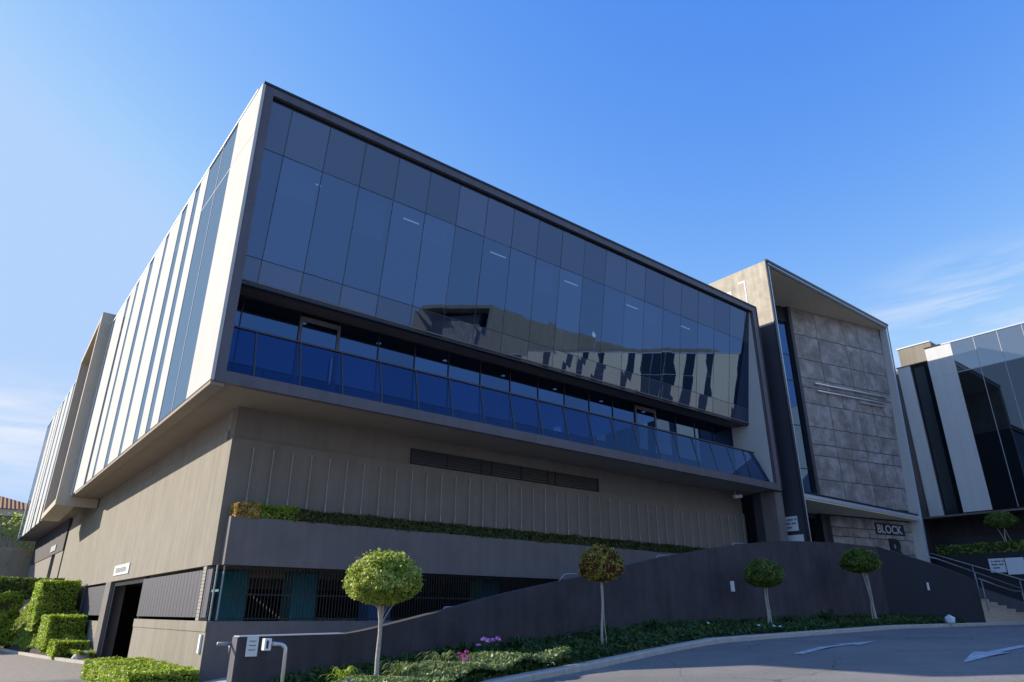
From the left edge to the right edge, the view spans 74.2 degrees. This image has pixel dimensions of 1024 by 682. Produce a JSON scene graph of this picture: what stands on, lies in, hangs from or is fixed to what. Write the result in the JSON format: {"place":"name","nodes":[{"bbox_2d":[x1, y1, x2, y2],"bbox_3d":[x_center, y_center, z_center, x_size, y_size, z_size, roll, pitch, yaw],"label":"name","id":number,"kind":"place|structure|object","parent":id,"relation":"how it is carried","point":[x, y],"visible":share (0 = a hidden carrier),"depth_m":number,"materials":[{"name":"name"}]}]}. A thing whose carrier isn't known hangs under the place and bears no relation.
{"place":"outdoors","nodes":[
{"label":"outdoors","id":0,"kind":"place"},
{"bbox_2d":[0,496,35,548],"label":"house","id":1,"kind":"structure","parent":0,"point":[8,505],"depth_m":55.80,"materials":[{"name":"ceramic"}]},
{"bbox_2d":[0,651,83,681],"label":"paved drive","id":2,"kind":"structure","parent":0,"point":[17,668],"depth_m":20.35,"materials":[{"name":"concrete"}]},
{"bbox_2d":[80,656,199,681],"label":"hedge","id":3,"kind":"object","parent":2,"relation":"on","point":[126,669],"visible":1,"depth_m":15.20,"materials":[{"name":"green plant"}]},
{"bbox_2d":[0,0,1023,502],"label":"sky","id":4,"kind":"structure","parent":0,"point":[871,152],"materials":[{"name":"blue"}]},
{"bbox_2d":[24,625,1023,681],"bbox_3d":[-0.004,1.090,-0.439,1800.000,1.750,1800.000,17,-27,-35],"label":"road","id":5,"kind":"structure","parent":0,"point":[939,654],"depth_m":13.16,"materials":[{"name":"grey asphalt"}]},
{"bbox_2d":[0,547,33,577],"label":"boundary wall","id":6,"kind":"structure","parent":5,"relation":"on","point":[16,560],"depth_m":51.95,"materials":[{"name":"grey concrete"}]},
{"bbox_2d":[0,509,34,563],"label":"garden tree","id":7,"kind":"object","parent":5,"relation":"on","point":[11,533],"visible":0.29,"depth_m":53.54,"materials":[{"name":"green plant"}]},
{"bbox_2d":[0,604,93,659],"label":"planted bank","id":8,"kind":"structure","parent":5,"relation":"on","point":[32,649],"depth_m":29.25,"materials":[{"name":"green plant"}]},
{"bbox_2d":[0,590,24,645],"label":"hedge block","id":9,"kind":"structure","parent":8,"relation":"on","point":[11,602],"depth_m":31.13,"materials":[{"name":"green plant"}]},
{"bbox_2d":[0,602,94,655],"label":"bank ground cover","id":10,"kind":"object","parent":8,"relation":"on","point":[31,641],"visible":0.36,"depth_m":28.85,"materials":[{"name":"green plant"}]},
{"bbox_2d":[0,576,64,599],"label":"hedge block","id":11,"kind":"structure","parent":10,"relation":"on","point":[25,586],"depth_m":32.76,"materials":[{"name":"green plant"}]},
{"bbox_2d":[24,579,81,630],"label":"hedge block","id":12,"kind":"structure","parent":8,"relation":"on","point":[50,597],"depth_m":28.75,"materials":[{"name":"green plant"}]},
{"bbox_2d":[35,613,87,649],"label":"hedge block","id":13,"kind":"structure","parent":8,"relation":"on","point":[56,626],"depth_m":26.30,"materials":[{"name":"green plant"}]},
{"bbox_2d":[45,638,89,659],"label":"hedge block","id":14,"kind":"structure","parent":8,"relation":"on","point":[57,647],"depth_m":24.83,"materials":[{"name":"green plant"}]},
{"bbox_2d":[17,81,788,681],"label":"office building","id":15,"kind":"structure","parent":5,"relation":"on","point":[325,311],"depth_m":21.63,"materials":[{"name":"grey paint"}]},
{"bbox_2d":[104,295,145,467],"bbox_3d":[-15.106,1.406,26.541,0.018,7.030,0.814,17,-27,-35],"label":"window","id":16,"kind":"structure","parent":15,"relation":"in","point":[143,300],"depth_m":26.47,"materials":[{"name":"grey glass"}]},
{"bbox_2d":[118,272,160,455],"bbox_3d":[-13.491,0.652,24.655,0.018,7.030,0.524,17,-27,-35],"label":"window","id":17,"kind":"structure","parent":15,"relation":"in","point":[136,378],"depth_m":24.56,"materials":[{"name":"grey glass"}]},
{"bbox_2d":[133,246,178,443],"bbox_3d":[-11.963,-0.062,22.871,0.018,7.030,0.774,17,-27,-35],"label":"window","id":18,"kind":"structure","parent":15,"relation":"in","point":[176,251],"depth_m":22.78,"materials":[{"name":"grey glass"}]},
{"bbox_2d":[145,226,191,432],"bbox_3d":[-10.892,-0.561,21.621,0.018,7.030,0.674,17,-27,-35],"label":"window","id":19,"kind":"structure","parent":15,"relation":"in","point":[189,232],"depth_m":21.51,"materials":[{"name":"grey glass"}]},
{"bbox_2d":[159,170,229,421],"bbox_3d":[-9.175,-1.363,19.615,0.018,7.030,2.934,17,-27,-35],"label":"window","id":20,"kind":"structure","parent":15,"relation":"in","point":[189,348],"depth_m":19.46,"materials":[{"name":"blue glass"}]},
{"bbox_2d":[202,125,237,208],"bbox_3d":[-9.159,-5.416,21.249,0.018,1.630,2.934,17,-27,-35],"label":"window","id":21,"kind":"structure","parent":15,"relation":"in","point":[228,149],"depth_m":21.18,"materials":[{"name":"blue glass"}]},
{"bbox_2d":[229,501,260,518],"bbox_3d":[-6.628,4.217,16.844,0.689,0.469,0.543,17,-27,-35],"label":"planter hedge","id":22,"kind":"object","parent":15,"relation":"on","point":[241,509],"visible":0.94,"depth_m":16.70,"materials":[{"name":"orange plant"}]},
{"bbox_2d":[242,256,260,284],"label":"window pane","id":23,"kind":"structure","parent":15,"relation":"in","point":[252,265],"depth_m":18.07,"materials":[{"name":"blue glass"}]},
{"bbox_2d":[246,149,282,258],"bbox_3d":[-6.848,-3.771,18.529,0.596,3.096,0.472,17,-27,-35],"label":"window pane","id":24,"kind":"structure","parent":15,"relation":"in","point":[271,162],"depth_m":18.57,"materials":[{"name":"blue glass"}]},
{"bbox_2d":[240,298,299,339],"bbox_3d":[-6.791,0.273,18.718,1.600,2.820,0.020,17,-27,-35],"label":"balcony window","id":25,"kind":"structure","parent":15,"relation":"in","point":[256,315],"depth_m":19.05,"materials":[{"name":"blue glass"}]},
{"bbox_2d":[249,501,299,520],"bbox_3d":[-6.097,4.372,17.288,1.351,0.450,0.553,17,-27,-35],"label":"planter hedge","id":26,"kind":"object","parent":15,"relation":"on","point":[283,512],"visible":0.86,"depth_m":17.22,"materials":[{"name":"green plant"}]},
{"bbox_2d":[265,100,292,155],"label":"window pane","id":27,"kind":"structure","parent":15,"relation":"in","point":[280,115],"depth_m":19.15,"materials":[{"name":"blue glass"}]},
{"bbox_2d":[257,261,302,296],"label":"window pane","id":28,"kind":"structure","parent":15,"relation":"in","point":[273,275],"depth_m":18.52,"materials":[{"name":"blue glass"}]},
{"bbox_2d":[263,157,321,271],"bbox_3d":[-6.147,-3.560,19.044,1.146,3.096,0.479,17,-27,-35],"label":"window pane","id":29,"kind":"structure","parent":15,"relation":"in","point":[289,232],"depth_m":19.02,"materials":[{"name":"blue glass"}]},
{"bbox_2d":[284,109,330,170],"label":"window pane","id":30,"kind":"structure","parent":15,"relation":"in","point":[307,140],"depth_m":19.64,"materials":[{"name":"blue glass"}]},
{"bbox_2d":[298,316,340,349],"bbox_3d":[-5.652,0.671,19.507,1.250,2.700,0.080,17,-27,-35],"label":"balcony door","id":31,"kind":"structure","parent":15,"relation":"in","point":[313,331],"depth_m":19.86,"materials":[{"name":"blue glass"}]},
{"bbox_2d":[299,273,341,307],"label":"window pane","id":32,"kind":"structure","parent":15,"relation":"in","point":[314,287],"depth_m":19.19,"materials":[{"name":"blue glass"}]},
{"bbox_2d":[304,173,358,283],"bbox_3d":[-5.230,-3.286,19.717,1.146,3.096,0.477,17,-27,-35],"label":"window pane","id":33,"kind":"structure","parent":15,"relation":"in","point":[335,208],"depth_m":19.69,"materials":[{"name":"blue glass"}]},
{"bbox_2d":[323,126,365,185],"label":"window pane","id":34,"kind":"structure","parent":15,"relation":"in","point":[344,158],"depth_m":20.32,"materials":[{"name":"blue glass"}]},
{"bbox_2d":[339,285,377,318],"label":"window pane","id":35,"kind":"structure","parent":15,"relation":"in","point":[351,298],"depth_m":19.87,"materials":[{"name":"blue glass"}]},
{"bbox_2d":[339,324,378,359],"bbox_3d":[-4.666,0.912,20.283,1.270,2.820,0.020,17,-27,-35],"label":"balcony window","id":36,"kind":"structure","parent":15,"relation":"in","point":[353,340],"depth_m":20.62,"materials":[{"name":"blue glass"}]},
{"bbox_2d":[343,187,392,294],"bbox_3d":[-4.315,-3.010,20.392,1.146,3.096,0.475,17,-27,-35],"label":"window pane","id":37,"kind":"structure","parent":15,"relation":"in","point":[364,264],"depth_m":20.37,"materials":[{"name":"blue glass"}]},
{"bbox_2d":[360,142,399,199],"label":"window pane","id":38,"kind":"structure","parent":15,"relation":"in","point":[380,166],"depth_m":20.99,"materials":[{"name":"blue glass"}]},
{"bbox_2d":[375,296,411,328],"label":"window pane","id":39,"kind":"structure","parent":15,"relation":"in","point":[388,309],"depth_m":20.54,"materials":[{"name":"blue glass"}]},
{"bbox_2d":[378,334,414,367],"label":"balcony window","id":40,"kind":"structure","parent":15,"relation":"in","point":[391,350],"depth_m":21.37,"materials":[{"name":"blue glass"}]},
{"bbox_2d":[379,201,424,304],"bbox_3d":[-3.399,-2.735,21.066,1.146,3.096,0.476,17,-27,-35],"label":"window pane","id":41,"kind":"structure","parent":15,"relation":"in","point":[398,280],"depth_m":21.04,"materials":[{"name":"blue glass"}]},
{"bbox_2d":[394,157,430,212],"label":"window pane","id":42,"kind":"structure","parent":15,"relation":"in","point":[412,184],"depth_m":21.67,"materials":[{"name":"blue glass"}]},
{"bbox_2d":[410,307,443,337],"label":"window pane","id":43,"kind":"structure","parent":15,"relation":"in","point":[420,318],"depth_m":21.22,"materials":[{"name":"blue glass"}]},
{"bbox_2d":[415,344,447,376],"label":"balcony window","id":44,"kind":"structure","parent":15,"relation":"in","point":[427,359],"depth_m":22.12,"materials":[{"name":"blue glass"}]},
{"bbox_2d":[413,214,454,314],"bbox_3d":[-2.484,-2.459,21.741,1.146,3.096,0.480,17,-27,-35],"label":"window pane","id":45,"kind":"structure","parent":15,"relation":"in","point":[431,286],"depth_m":21.72,"materials":[{"name":"blue glass"}]},
{"bbox_2d":[426,171,460,224],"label":"window pane","id":46,"kind":"structure","parent":15,"relation":"in","point":[443,195],"depth_m":22.35,"materials":[{"name":"blue glass"}]},
{"bbox_2d":[442,316,473,345],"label":"window pane","id":47,"kind":"structure","parent":15,"relation":"in","point":[453,328],"depth_m":21.89,"materials":[{"name":"grey glass"}]},
{"bbox_2d":[445,226,483,323],"bbox_3d":[-1.570,-2.183,22.417,1.146,3.096,0.476,17,-27,-35],"label":"window pane","id":48,"kind":"structure","parent":15,"relation":"in","point":[461,299],"depth_m":22.40,"materials":[{"name":"blue glass"}]},
{"bbox_2d":[449,353,479,384],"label":"balcony window","id":49,"kind":"structure","parent":15,"relation":"in","point":[462,368],"depth_m":22.88,"materials":[{"name":"blue glass"}]},
{"bbox_2d":[456,184,487,235],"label":"window pane","id":50,"kind":"structure","parent":15,"relation":"in","point":[472,207],"depth_m":23.02,"materials":[{"name":"blue glass"}]},
{"bbox_2d":[472,325,501,353],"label":"window pane","id":51,"kind":"structure","parent":15,"relation":"in","point":[483,337],"depth_m":22.57,"materials":[{"name":"grey glass"}]},
{"bbox_2d":[474,237,509,332],"bbox_3d":[-0.651,-1.909,23.088,1.146,3.096,0.476,17,-27,-35],"label":"window pane","id":52,"kind":"structure","parent":15,"relation":"in","point":[492,287],"depth_m":23.07,"materials":[{"name":"blue glass"}]},
{"bbox_2d":[481,362,509,391],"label":"balcony window","id":53,"kind":"structure","parent":15,"relation":"in","point":[493,376],"depth_m":23.63,"materials":[{"name":"blue glass"}]},
{"bbox_2d":[484,197,514,246],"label":"window pane","id":54,"kind":"structure","parent":15,"relation":"in","point":[500,216],"depth_m":23.69,"materials":[{"name":"blue glass"}]},
{"bbox_2d":[293,508,708,552],"bbox_3d":[2.211,6.985,23.368,20.368,0.620,0.684,17,-27,-35],"label":"planter hedge","id":55,"kind":"object","parent":15,"relation":"on","point":[342,519],"visible":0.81,"depth_m":20.71,"materials":[{"name":"green plant"}]},
{"bbox_2d":[500,334,527,361],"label":"window pane","id":56,"kind":"structure","parent":15,"relation":"in","point":[510,345],"depth_m":23.24,"materials":[{"name":"grey glass"}]},
{"bbox_2d":[502,248,535,340],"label":"window pane","id":57,"kind":"structure","parent":15,"relation":"in","point":[518,304],"depth_m":23.74,"materials":[{"name":"blue glass"}]},
{"bbox_2d":[511,370,537,398],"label":"balcony window","id":58,"kind":"structure","parent":15,"relation":"in","point":[524,384],"depth_m":24.38,"materials":[{"name":"blue glass"}]},
{"bbox_2d":[511,208,538,256],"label":"window pane","id":59,"kind":"structure","parent":15,"relation":"in","point":[525,226],"depth_m":24.36,"materials":[{"name":"blue glass"}]},
{"bbox_2d":[527,342,552,368],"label":"window pane","id":60,"kind":"structure","parent":15,"relation":"in","point":[537,353],"depth_m":23.92,"materials":[{"name":"grey glass"}]},
{"bbox_2d":[529,258,559,347],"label":"window pane","id":61,"kind":"structure","parent":15,"relation":"in","point":[546,281],"depth_m":24.42,"materials":[{"name":"blue glass"}]},
{"bbox_2d":[536,220,562,266],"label":"window pane","id":62,"kind":"structure","parent":15,"relation":"in","point":[549,246],"depth_m":25.04,"materials":[{"name":"blue glass"}]},
{"bbox_2d":[538,377,563,404],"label":"balcony window","id":63,"kind":"structure","parent":15,"relation":"in","point":[549,390],"depth_m":25.13,"materials":[{"name":"blue glass"}]},
{"bbox_2d":[552,350,576,375],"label":"window pane","id":64,"kind":"structure","parent":15,"relation":"in","point":[561,360],"depth_m":24.58,"materials":[{"name":"grey glass"}]},
{"bbox_2d":[554,268,582,355],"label":"window pane","id":65,"kind":"structure","parent":15,"relation":"in","point":[570,284],"depth_m":25.09,"materials":[{"name":"blue glass"}]},
{"bbox_2d":[560,230,584,275],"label":"window pane","id":66,"kind":"structure","parent":15,"relation":"in","point":[573,246],"depth_m":25.71,"materials":[{"name":"blue glass"}]},
{"bbox_2d":[565,384,588,410],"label":"balcony window","id":67,"kind":"structure","parent":15,"relation":"in","point":[575,397],"depth_m":25.88,"materials":[{"name":"blue glass"}]},
{"bbox_2d":[576,357,598,381],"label":"window pane","id":68,"kind":"structure","parent":15,"relation":"in","point":[585,367],"depth_m":25.26,"materials":[{"name":"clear glass"}]},
{"bbox_2d":[577,277,603,362],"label":"window pane","id":69,"kind":"structure","parent":15,"relation":"in","point":[589,343],"depth_m":25.76,"materials":[{"name":"blue glass"}]},
{"bbox_2d":[583,240,605,284],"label":"window pane","id":70,"kind":"structure","parent":15,"relation":"in","point":[595,255],"depth_m":26.39,"materials":[{"name":"blue glass"}]},
{"bbox_2d":[589,391,611,416],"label":"balcony window","id":71,"kind":"structure","parent":15,"relation":"in","point":[601,404],"depth_m":26.62,"materials":[{"name":"blue glass"}]},
{"bbox_2d":[600,286,624,368],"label":"window pane","id":72,"kind":"structure","parent":15,"relation":"in","point":[613,306],"depth_m":26.45,"materials":[{"name":"blue glass"}]},
{"bbox_2d":[605,250,626,292],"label":"window pane","id":73,"kind":"structure","parent":15,"relation":"in","point":[615,273],"depth_m":27.07,"materials":[{"name":"blue glass"}]},
{"bbox_2d":[612,397,634,422],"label":"balcony window","id":74,"kind":"structure","parent":15,"relation":"in","point":[622,409],"depth_m":27.38,"materials":[{"name":"blue glass"}]},
{"bbox_2d":[621,294,643,374],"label":"window pane","id":75,"kind":"structure","parent":15,"relation":"in","point":[634,307],"depth_m":27.11,"materials":[{"name":"blue glass"}]},
{"bbox_2d":[625,258,645,300],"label":"window pane","id":76,"kind":"structure","parent":15,"relation":"in","point":[635,272],"depth_m":27.74,"materials":[{"name":"blue glass"}]},
{"bbox_2d":[634,405,656,427],"bbox_3d":[5.521,4.030,27.733,1.300,2.700,0.080,17,-27,-35],"label":"balcony door","id":77,"kind":"structure","parent":15,"relation":"in","point":[643,415],"depth_m":28.09,"materials":[{"name":"blue glass"}]},
{"bbox_2d":[641,302,662,380],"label":"window pane","id":78,"kind":"structure","parent":15,"relation":"in","point":[653,315],"depth_m":27.80,"materials":[{"name":"blue glass"}]},
{"bbox_2d":[645,267,663,307],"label":"window pane","id":79,"kind":"structure","parent":15,"relation":"in","point":[654,284],"depth_m":28.41,"materials":[{"name":"blue glass"}]},
{"bbox_2d":[661,309,680,386],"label":"window pane","id":80,"kind":"structure","parent":15,"relation":"in","point":[671,321],"depth_m":28.46,"materials":[{"name":"blue glass"}]},
{"bbox_2d":[663,275,681,315],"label":"window pane","id":81,"kind":"structure","parent":15,"relation":"in","point":[672,287],"depth_m":29.09,"materials":[{"name":"blue glass"}]},
{"bbox_2d":[679,316,697,391],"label":"window pane","id":82,"kind":"structure","parent":15,"relation":"in","point":[688,334],"depth_m":29.14,"materials":[{"name":"blue glass"}]},
{"bbox_2d":[681,283,697,321],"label":"window pane","id":83,"kind":"structure","parent":15,"relation":"in","point":[689,300],"depth_m":29.76,"materials":[{"name":"blue glass"}]},
{"bbox_2d":[696,323,713,396],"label":"window pane","id":84,"kind":"structure","parent":15,"relation":"in","point":[705,343],"depth_m":29.81,"materials":[{"name":"blue glass"}]},
{"bbox_2d":[698,291,713,328],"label":"window pane","id":85,"kind":"structure","parent":15,"relation":"in","point":[705,301],"depth_m":30.43,"materials":[{"name":"blue glass"}]},
{"bbox_2d":[713,330,728,401],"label":"window pane","id":86,"kind":"structure","parent":15,"relation":"in","point":[721,340],"depth_m":30.48,"materials":[{"name":"blue glass"}]},
{"bbox_2d":[714,298,729,334],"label":"window pane","id":87,"kind":"structure","parent":15,"relation":"in","point":[721,308],"depth_m":31.10,"materials":[{"name":"blue glass"}]},
{"bbox_2d":[729,336,743,406],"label":"window pane","id":88,"kind":"structure","parent":15,"relation":"in","point":[736,346],"depth_m":31.15,"materials":[{"name":"blue glass"}]},
{"bbox_2d":[730,304,743,340],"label":"window pane","id":89,"kind":"structure","parent":15,"relation":"in","point":[736,314],"depth_m":31.78,"materials":[{"name":"blue glass"}]},
{"bbox_2d":[226,541,985,681],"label":"ramp wall","id":90,"kind":"structure","parent":5,"relation":"on","point":[700,585],"depth_m":20.03,"materials":[{"name":"grey paint"}]},
{"bbox_2d":[268,612,975,681],"bbox_3d":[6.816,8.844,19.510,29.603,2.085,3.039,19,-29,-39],"label":"ground cover","id":91,"kind":"object","parent":5,"relation":"on","point":[632,637],"visible":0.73,"depth_m":16.29,"materials":[{"name":"green plant"}]},
{"bbox_2d":[341,547,425,675],"bbox_3d":[-2.312,4.798,11.947,1.472,2.221,1.459,-3,-22,9],"label":"clipped tree","id":92,"kind":"object","parent":91,"relation":"on","point":[379,579],"visible":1,"depth_m":11.78,"materials":[{"name":"green plant"}]},
{"bbox_2d":[331,646,570,681],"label":"variegated ground cover","id":93,"kind":"object","parent":91,"relation":"on","point":[434,668],"visible":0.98,"depth_m":11.83,"materials":[{"name":"green plant"}]},
{"bbox_2d":[578,543,625,643],"bbox_3d":[2.110,5.911,15.896,1.166,2.277,1.211,17,-27,-35],"label":"clipped tree","id":94,"kind":"object","parent":91,"relation":"on","point":[594,561],"visible":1,"depth_m":15.83,"materials":[{"name":"green plant"}]},
{"bbox_2d":[742,558,786,624],"bbox_3d":[7.809,7.742,20.768,1.306,2.112,1.304,17,-27,-35],"label":"clipped tree","id":95,"kind":"object","parent":91,"relation":"on","point":[765,574],"visible":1,"depth_m":20.70,"materials":[{"name":"green plant"}]},
{"bbox_2d":[838,547,882,618],"bbox_3d":[12.731,8.805,24.508,1.485,2.610,1.506,17,-27,-35],"label":"clipped tree","id":96,"kind":"object","parent":91,"relation":"on","point":[862,560],"visible":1,"depth_m":24.44,"materials":[{"name":"green plant"}]},
{"bbox_2d":[480,622,1023,681],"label":"kerb","id":97,"kind":"structure","parent":5,"relation":"on","point":[535,675],"depth_m":16.03,"materials":[{"name":"concrete"}]},
{"bbox_2d":[708,259,931,562],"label":"entrance tower","id":98,"kind":"structure","parent":5,"relation":"on","point":[847,470],"depth_m":36.60,"materials":[{"name":"grey concrete"}]},
{"bbox_2d":[787,380,801,424],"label":"window","id":99,"kind":"structure","parent":98,"relation":"in","point":[791,385],"depth_m":36.20,"materials":[{"name":"blue glass"}]},
{"bbox_2d":[775,305,813,492],"bbox_3d":[13.331,2.868,35.489,4.660,11.110,0.110,11,-24,-24],"label":"window frame","id":100,"kind":"structure","parent":98,"relation":"in","point":[780,311],"depth_m":37.06,"materials":[{"name":"grey metal"}]},
{"bbox_2d":[875,523,904,553],"bbox_3d":[20.016,10.662,35.616,2.220,2.045,0.100,11,-24,-24],"label":"block sign","id":101,"kind":"object","parent":98,"relation":"attached to","point":[889,529],"visible":0.89,"depth_m":35.70,"materials":[{"name":"black"}]},
{"bbox_2d":[896,322,1023,564],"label":"office building","id":102,"kind":"structure","parent":5,"relation":"on","point":[962,399],"depth_m":39.52,"materials":[{"name":"grey"}]},
{"bbox_2d":[912,364,965,514],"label":"window","id":103,"kind":"structure","parent":102,"relation":"in","point":[947,483],"depth_m":40.71,"materials":[{"name":"black glass"}]},
{"bbox_2d":[950,324,1023,371],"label":"window","id":104,"kind":"structure","parent":102,"relation":"in","point":[1011,339],"depth_m":39.47,"materials":[{"name":"blue glass"}]},
{"bbox_2d":[958,357,1023,508],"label":"window","id":105,"kind":"structure","parent":102,"relation":"in","point":[1010,427],"depth_m":38.12,"materials":[{"name":"black glass"}]},
{"bbox_2d":[936,551,1023,600],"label":"planter wall","id":106,"kind":"structure","parent":5,"relation":"on","point":[980,560],"depth_m":36.06,"materials":[{"name":"black paint"}]},
{"bbox_2d":[935,539,1023,555],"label":"planter hedge","id":107,"kind":"object","parent":106,"relation":"on","point":[986,547],"visible":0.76,"depth_m":36.68,"materials":[{"name":"green plant"}]},
{"bbox_2d":[983,510,1018,541],"bbox_3d":[26.448,10.282,36.417,1.668,2.352,1.683,17,-27,-35],"label":"clipped tree","id":108,"kind":"object","parent":106,"relation":"on","point":[1001,519],"visible":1,"depth_m":36.32,"materials":[{"name":"green plant"}]},
{"bbox_2d":[979,587,1023,622],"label":"steps","id":109,"kind":"structure","parent":5,"relation":"on","point":[1002,608],"depth_m":34.24,"materials":[{"name":"concrete"}]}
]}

